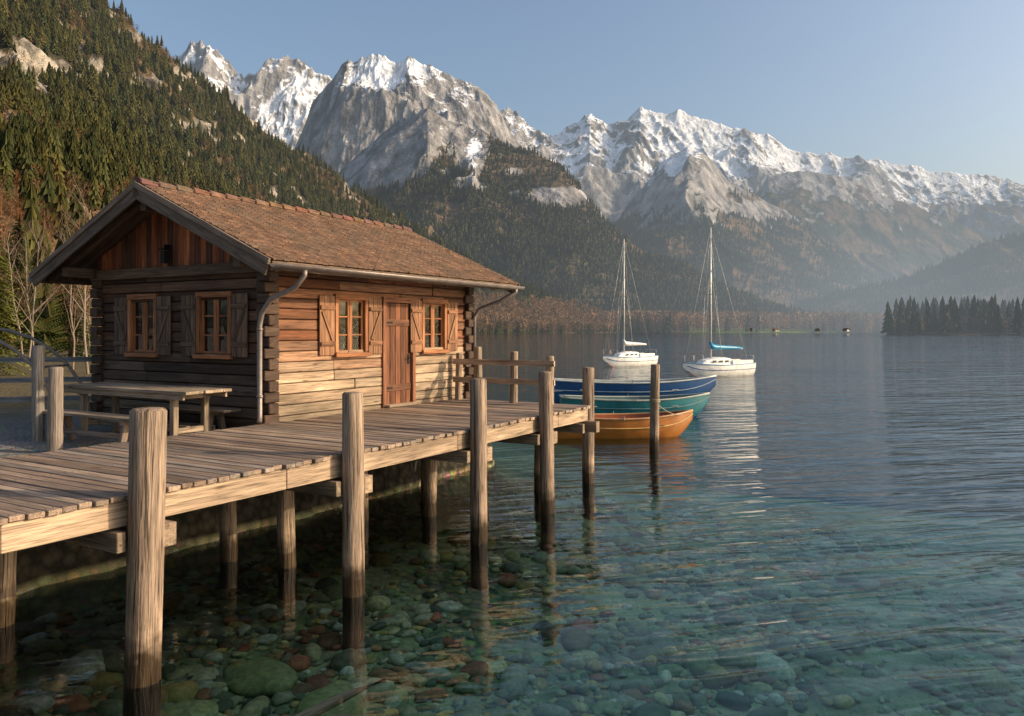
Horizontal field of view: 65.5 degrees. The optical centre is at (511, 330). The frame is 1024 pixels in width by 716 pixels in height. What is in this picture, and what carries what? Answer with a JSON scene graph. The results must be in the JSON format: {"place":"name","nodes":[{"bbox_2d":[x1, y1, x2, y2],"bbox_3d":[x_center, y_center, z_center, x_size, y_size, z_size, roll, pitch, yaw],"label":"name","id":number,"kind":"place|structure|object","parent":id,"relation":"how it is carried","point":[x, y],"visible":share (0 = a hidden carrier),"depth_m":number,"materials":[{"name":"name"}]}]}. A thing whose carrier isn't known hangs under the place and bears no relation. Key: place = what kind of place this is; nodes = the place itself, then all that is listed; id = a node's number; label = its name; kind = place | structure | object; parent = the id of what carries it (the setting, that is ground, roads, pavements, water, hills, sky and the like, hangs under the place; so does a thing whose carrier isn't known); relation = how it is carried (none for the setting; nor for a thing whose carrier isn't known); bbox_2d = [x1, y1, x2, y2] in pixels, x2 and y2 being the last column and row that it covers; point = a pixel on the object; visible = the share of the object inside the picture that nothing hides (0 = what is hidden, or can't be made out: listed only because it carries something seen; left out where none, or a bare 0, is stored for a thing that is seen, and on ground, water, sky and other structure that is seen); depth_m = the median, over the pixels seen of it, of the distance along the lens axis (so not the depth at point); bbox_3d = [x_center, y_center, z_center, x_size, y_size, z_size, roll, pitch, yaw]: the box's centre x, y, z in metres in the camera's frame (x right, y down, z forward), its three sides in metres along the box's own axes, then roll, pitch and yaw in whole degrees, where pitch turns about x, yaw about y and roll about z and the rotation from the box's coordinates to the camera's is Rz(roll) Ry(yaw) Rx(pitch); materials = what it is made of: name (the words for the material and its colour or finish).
{"place":"outdoors","nodes":[
{"label":"outdoors","id":0,"kind":"place"},
{"bbox_2d":[123,402,240,430],"bbox_3d":[-5.342,1.444,12.804,2.500,0.478,0.420,0,0,30],"label":"wooden bench","id":1,"kind":"object","parent":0,"point":[219,413],"visible":0.57,"depth_m":12.47,"materials":[{"name":"brown wood"}]},
{"bbox_2d":[172,40,331,149],"bbox_3d":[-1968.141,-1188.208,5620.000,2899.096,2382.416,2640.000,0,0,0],"label":"mountain peak","id":2,"kind":"structure","parent":0,"point":[277,97],"depth_m":6241.18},
{"bbox_2d":[28,177,524,431],"bbox_3d":[-4.179,-0.316,15.569,6.216,4.232,7.015,0,0,30],"label":"wooden cabin","id":3,"kind":"object","parent":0,"point":[266,311],"visible":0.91,"depth_m":13.40,"materials":[{"name":"brown wood"}]},
{"bbox_2d":[124,291,449,407],"bbox_3d":[-3.987,0.387,14.300,5.458,2.025,3.760,0,0,0],"label":"window and door frames","id":4,"kind":"structure","parent":3,"relation":"in","point":[200,304],"depth_m":13.73,"materials":[{"name":"brown wood"}]},
{"bbox_2d":[136,300,440,350],"bbox_3d":[-3.590,-0.085,14.052,5.606,0.890,1.999,0,0,-24],"label":"window glass","id":5,"kind":"structure","parent":3,"relation":"in","point":[209,305],"depth_m":13.65,"materials":[{"name":"clear glass"}]},
{"bbox_2d":[0,0,615,345],"bbox_3d":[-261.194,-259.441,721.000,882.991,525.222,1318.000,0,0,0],"label":"forested hillside","id":6,"kind":"structure","parent":0,"point":[40,57],"depth_m":708.72,"materials":[{"name":"green plant"}]},
{"bbox_2d":[0,0,370,208],"bbox_3d":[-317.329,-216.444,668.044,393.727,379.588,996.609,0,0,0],"label":"bare woodland","id":7,"kind":"object","parent":6,"relation":"on","point":[78,134],"visible":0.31,"depth_m":525.07,"materials":[{"name":"green plant"}]},
{"bbox_2d":[0,0,616,347],"bbox_3d":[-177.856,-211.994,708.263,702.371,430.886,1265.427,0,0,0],"label":"conifer forest","id":8,"kind":"object","parent":6,"relation":"on","point":[95,149],"visible":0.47,"depth_m":584.30,"materials":[{"name":"green plant"}]},
{"bbox_2d":[469,290,618,333],"bbox_3d":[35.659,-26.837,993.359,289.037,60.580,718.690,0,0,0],"label":"bare woodland","id":9,"kind":"object","parent":6,"relation":"on","point":[498,315],"visible":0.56,"depth_m":1071.81,"materials":[{"name":"brown plant"}]},
{"bbox_2d":[294,54,527,172],"bbox_3d":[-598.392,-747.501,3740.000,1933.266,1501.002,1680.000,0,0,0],"label":"mountain massif","id":10,"kind":"structure","parent":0,"point":[358,106],"depth_m":4102.23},
{"bbox_2d":[0,333,1023,715],"bbox_3d":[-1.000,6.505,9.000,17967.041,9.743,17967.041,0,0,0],"label":"ground","id":11,"kind":"structure","parent":0,"point":[62,575],"depth_m":13.57,"materials":[{"name":"grey stone"}]},
{"bbox_2d":[1,228,25,317],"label":"bare tree","id":12,"kind":"object","parent":11,"relation":"on","point":[11,261],"visible":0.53,"depth_m":50.24,"materials":[{"name":"brown plant"}]},
{"bbox_2d":[0,236,31,375],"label":"spruce tree","id":13,"kind":"object","parent":11,"relation":"on","point":[3,308],"visible":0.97,"depth_m":29.71,"materials":[{"name":"green plant"}]},
{"bbox_2d":[1,225,48,344],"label":"bare tree","id":14,"kind":"object","parent":11,"relation":"on","point":[27,287],"visible":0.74,"depth_m":39.05,"materials":[{"name":"brown plant"}]},
{"bbox_2d":[0,219,50,356],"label":"spruce tree","id":15,"kind":"object","parent":11,"relation":"on","point":[21,267],"visible":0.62,"depth_m":49.94,"materials":[{"name":"green plant"}]},
{"bbox_2d":[0,221,56,353],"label":"bare tree","id":16,"kind":"object","parent":11,"relation":"on","point":[8,249],"visible":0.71,"depth_m":44.55,"materials":[{"name":"brown plant"}]},
{"bbox_2d":[1,206,60,366],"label":"bare tree","id":17,"kind":"object","parent":11,"relation":"on","point":[32,325],"visible":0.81,"depth_m":37.24,"materials":[{"name":"brown plant"}]},
{"bbox_2d":[0,345,90,451],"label":"wooden fence","id":18,"kind":"object","parent":11,"relation":"on","point":[55,398],"visible":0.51,"depth_m":11.94,"materials":[{"name":"brown wood"}]},
{"bbox_2d":[0,328,92,424],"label":"arched metal rack","id":19,"kind":"object","parent":11,"relation":"on","point":[29,362],"visible":0.54,"depth_m":14.17,"materials":[{"name":"metal"}]},
{"bbox_2d":[37,235,92,356],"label":"spruce tree","id":20,"kind":"object","parent":11,"relation":"on","point":[68,334],"visible":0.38,"depth_m":45.84,"materials":[{"name":"green plant"}]},
{"bbox_2d":[43,210,89,369],"bbox_3d":[-18.506,-1.670,33.168,1.952,6.950,2.508,0,0,9],"label":"bare tree","id":21,"kind":"object","parent":11,"relation":"on","point":[72,322],"visible":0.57,"depth_m":33.11,"materials":[{"name":"brown plant"}]},
{"bbox_2d":[19,173,114,373],"bbox_3d":[-17.240,-2.175,31.368,3.241,7.960,2.784,0,0,-15],"label":"bare tree","id":22,"kind":"object","parent":11,"relation":"on","point":[84,324],"visible":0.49,"depth_m":30.95,"materials":[{"name":"brown plant"}]},
{"bbox_2d":[68,287,90,348],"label":"bare tree","id":23,"kind":"object","parent":11,"relation":"on","point":[86,323],"visible":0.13,"depth_m":67.58,"materials":[{"name":"brown plant"}]},
{"bbox_2d":[75,287,90,349],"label":"bare tree","id":24,"kind":"object","parent":11,"relation":"on","point":[86,311],"visible":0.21,"depth_m":62.01,"materials":[{"name":"brown plant"}]},
{"bbox_2d":[42,409,128,442],"bbox_3d":[-6.061,1.444,11.580,2.500,0.478,0.420,0,0,30],"label":"wooden bench","id":25,"kind":"object","parent":11,"relation":"on","point":[69,430],"visible":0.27,"depth_m":11.48,"materials":[{"name":"brown wood"}]},
{"bbox_2d":[83,286,96,354],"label":"bare tree","id":26,"kind":"object","parent":11,"relation":"on","point":[87,315],"visible":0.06,"depth_m":52.55,"materials":[{"name":"brown plant"}]},
{"bbox_2d":[63,382,231,435],"bbox_3d":[-5.679,1.262,12.225,3.129,0.817,0.816,0,0,30],"label":"picnic table","id":27,"kind":"object","parent":11,"relation":"on","point":[173,394],"visible":0.85,"depth_m":11.88,"materials":[{"name":"brown wood"}]},
{"bbox_2d":[0,158,613,346],"bbox_3d":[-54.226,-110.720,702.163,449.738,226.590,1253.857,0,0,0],"label":"bare woodland","id":28,"kind":"object","parent":11,"relation":"on","point":[2,205],"visible":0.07,"depth_m":174.02,"materials":[{"name":"brown plant"}]},
{"bbox_2d":[0,477,1023,715],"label":"lake stones","id":29,"kind":"object","parent":11,"relation":"on","point":[199,688],"visible":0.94,"depth_m":9.62,"materials":[{"name":"grey stone"}]},
{"bbox_2d":[294,678,385,715],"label":"sunken branch","id":30,"kind":"object","parent":29,"relation":"on","point":[321,708],"visible":1,"depth_m":7.04,"materials":[{"name":"brown wood"}]},
{"bbox_2d":[338,108,772,325],"bbox_3d":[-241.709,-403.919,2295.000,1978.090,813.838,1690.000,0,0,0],"label":"forested mountain","id":31,"kind":"structure","parent":0,"point":[400,148],"depth_m":2556.97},
{"bbox_2d":[351,133,852,329],"bbox_3d":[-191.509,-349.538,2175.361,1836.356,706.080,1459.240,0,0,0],"label":"conifer forest","id":32,"kind":"object","parent":31,"relation":"on","point":[684,292],"visible":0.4,"depth_m":2086.35,"materials":[{"name":"green plant"}]},
{"bbox_2d":[108,0,1023,184],"label":"sky","id":33,"kind":"structure","parent":0,"point":[932,85],"materials":[{"name":"blue"}]},
{"bbox_2d":[612,148,880,307],"bbox_3d":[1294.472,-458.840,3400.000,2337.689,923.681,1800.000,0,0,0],"label":"forested mountain","id":34,"kind":"structure","parent":0,"point":[701,176],"depth_m":3568.22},
{"bbox_2d":[615,186,889,303],"bbox_3d":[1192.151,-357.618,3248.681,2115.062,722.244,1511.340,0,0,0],"label":"conifer forest","id":35,"kind":"object","parent":34,"relation":"on","point":[813,282],"visible":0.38,"depth_m":3301.73,"materials":[{"name":"green plant"}]},
{"bbox_2d":[476,333,1023,634],"bbox_3d":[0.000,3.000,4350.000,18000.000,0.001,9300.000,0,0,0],"label":"lake water","id":36,"kind":"structure","parent":0,"point":[571,360],"depth_m":45.34,"materials":[{"name":"blue liquid"}]},
{"bbox_2d":[0,347,598,715],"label":"wooden dock","id":37,"kind":"object","parent":36,"relation":"in","point":[142,483],"visible":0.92,"depth_m":8.95,"materials":[{"name":"brown wood"}]},
{"bbox_2d":[582,367,593,519],"bbox_3d":[1.497,3.360,15.691,0.257,5.280,0.260,0,0,0],"label":"mooring post","id":38,"kind":"object","parent":36,"relation":"in","point":[588,446],"visible":0.51,"depth_m":15.60,"materials":[{"name":"brown wood"}]},
{"bbox_2d":[554,409,692,444],"bbox_3d":[3.113,2.732,22.599,4.145,0.977,1.406,0,0,-5],"label":"rowboat","id":39,"kind":"object","parent":36,"relation":"on","point":[631,427],"visible":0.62,"depth_m":22.16,"materials":[{"name":"paint"}]},
{"bbox_2d":[602,239,657,368],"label":"sailboat","id":40,"kind":"object","parent":36,"relation":"on","point":[624,358],"visible":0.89,"depth_m":67.64,"materials":[{"name":"paint"}]},
{"bbox_2d":[559,392,709,416],"bbox_3d":[4.293,2.686,27.800,5.245,1.068,1.682,0,0,-2],"label":"rowboat","id":41,"kind":"object","parent":36,"relation":"on","point":[696,402],"visible":0.62,"depth_m":27.20,"materials":[{"name":"paint"}]},
{"bbox_2d":[554,375,715,403],"bbox_3d":[4.991,2.530,33.200,7.042,1.380,1.774,0,0,0],"label":"rowboat","id":42,"kind":"object","parent":36,"relation":"on","point":[674,386],"visible":0.58,"depth_m":32.59,"materials":[{"name":"paint"}]},
{"bbox_2d":[649,364,659,496],"bbox_3d":[3.596,3.426,20.219,0.290,5.152,0.279,0,0,0],"label":"mooring post","id":43,"kind":"object","parent":36,"relation":"in","point":[654,410],"visible":0.6,"depth_m":20.10,"materials":[{"name":"brown wood"}]},
{"bbox_2d":[649,399,682,414],"bbox_3d":[1.915,2.105,19.831,3.083,0.828,7.693,0,0,24],"label":"mooring rope","id":44,"kind":"object","parent":43,"relation":"attached to","point":[650,400],"visible":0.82,"depth_m":20.11,"materials":[{"name":"beige fabric"}]},
{"bbox_2d":[682,227,755,380],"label":"sailboat","id":45,"kind":"object","parent":36,"relation":"on","point":[718,366],"visible":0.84,"depth_m":52.66,"materials":[{"name":"paint"}]},
{"bbox_2d":[616,327,886,332],"bbox_3d":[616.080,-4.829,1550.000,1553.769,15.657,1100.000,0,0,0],"label":"shore","id":46,"kind":"structure","parent":0,"point":[793,330],"depth_m":1316.48,"materials":[{"name":"soil"}]},
{"bbox_2d":[563,309,892,332],"bbox_3d":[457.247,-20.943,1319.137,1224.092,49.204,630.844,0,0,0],"label":"bare woodland","id":47,"kind":"object","parent":46,"relation":"on","point":[657,317],"visible":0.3,"depth_m":1335.61,"materials":[{"name":"brown plant"}]},
{"bbox_2d":[588,309,893,331],"bbox_3d":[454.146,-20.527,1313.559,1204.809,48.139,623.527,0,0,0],"label":"conifer forest","id":48,"kind":"object","parent":46,"relation":"on","point":[668,327],"visible":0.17,"depth_m":1294.72,"materials":[{"name":"green plant"}]},
{"bbox_2d":[499,107,1023,238],"bbox_3d":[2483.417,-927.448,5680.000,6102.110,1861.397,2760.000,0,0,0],"label":"mountain massif","id":49,"kind":"structure","parent":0,"point":[612,167],"depth_m":6247.33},
{"bbox_2d":[755,171,998,281],"bbox_3d":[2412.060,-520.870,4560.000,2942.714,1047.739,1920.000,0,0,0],"label":"forested mountain","id":50,"kind":"structure","parent":0,"point":[887,237],"depth_m":4879.33,"materials":[{"name":"grey stone"}]},
{"bbox_2d":[796,235,1023,313],"bbox_3d":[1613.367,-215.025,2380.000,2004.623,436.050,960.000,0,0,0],"label":"forested hill","id":51,"kind":"structure","parent":0,"point":[1001,250],"depth_m":2417.71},
{"bbox_2d":[787,231,1023,313],"bbox_3d":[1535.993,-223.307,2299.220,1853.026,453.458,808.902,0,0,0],"label":"conifer forest","id":52,"kind":"object","parent":51,"relation":"on","point":[970,277],"visible":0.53,"depth_m":2391.07,"materials":[{"name":"green plant"}]},
{"bbox_2d":[887,329,1023,334],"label":"shore headland","id":53,"kind":"structure","parent":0,"point":[971,332],"depth_m":612.55,"materials":[{"name":"soil"}]},
{"bbox_2d":[880,294,1023,334],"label":"conifer forest","id":54,"kind":"object","parent":53,"relation":"on","point":[951,314],"visible":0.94,"depth_m":625.03,"materials":[{"name":"green plant"}]},
{"bbox_2d":[892,312,1023,334],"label":"bare woodland","id":55,"kind":"object","parent":53,"relation":"on","point":[964,322],"visible":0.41,"depth_m":619.51,"materials":[{"name":"brown plant"}]}
]}

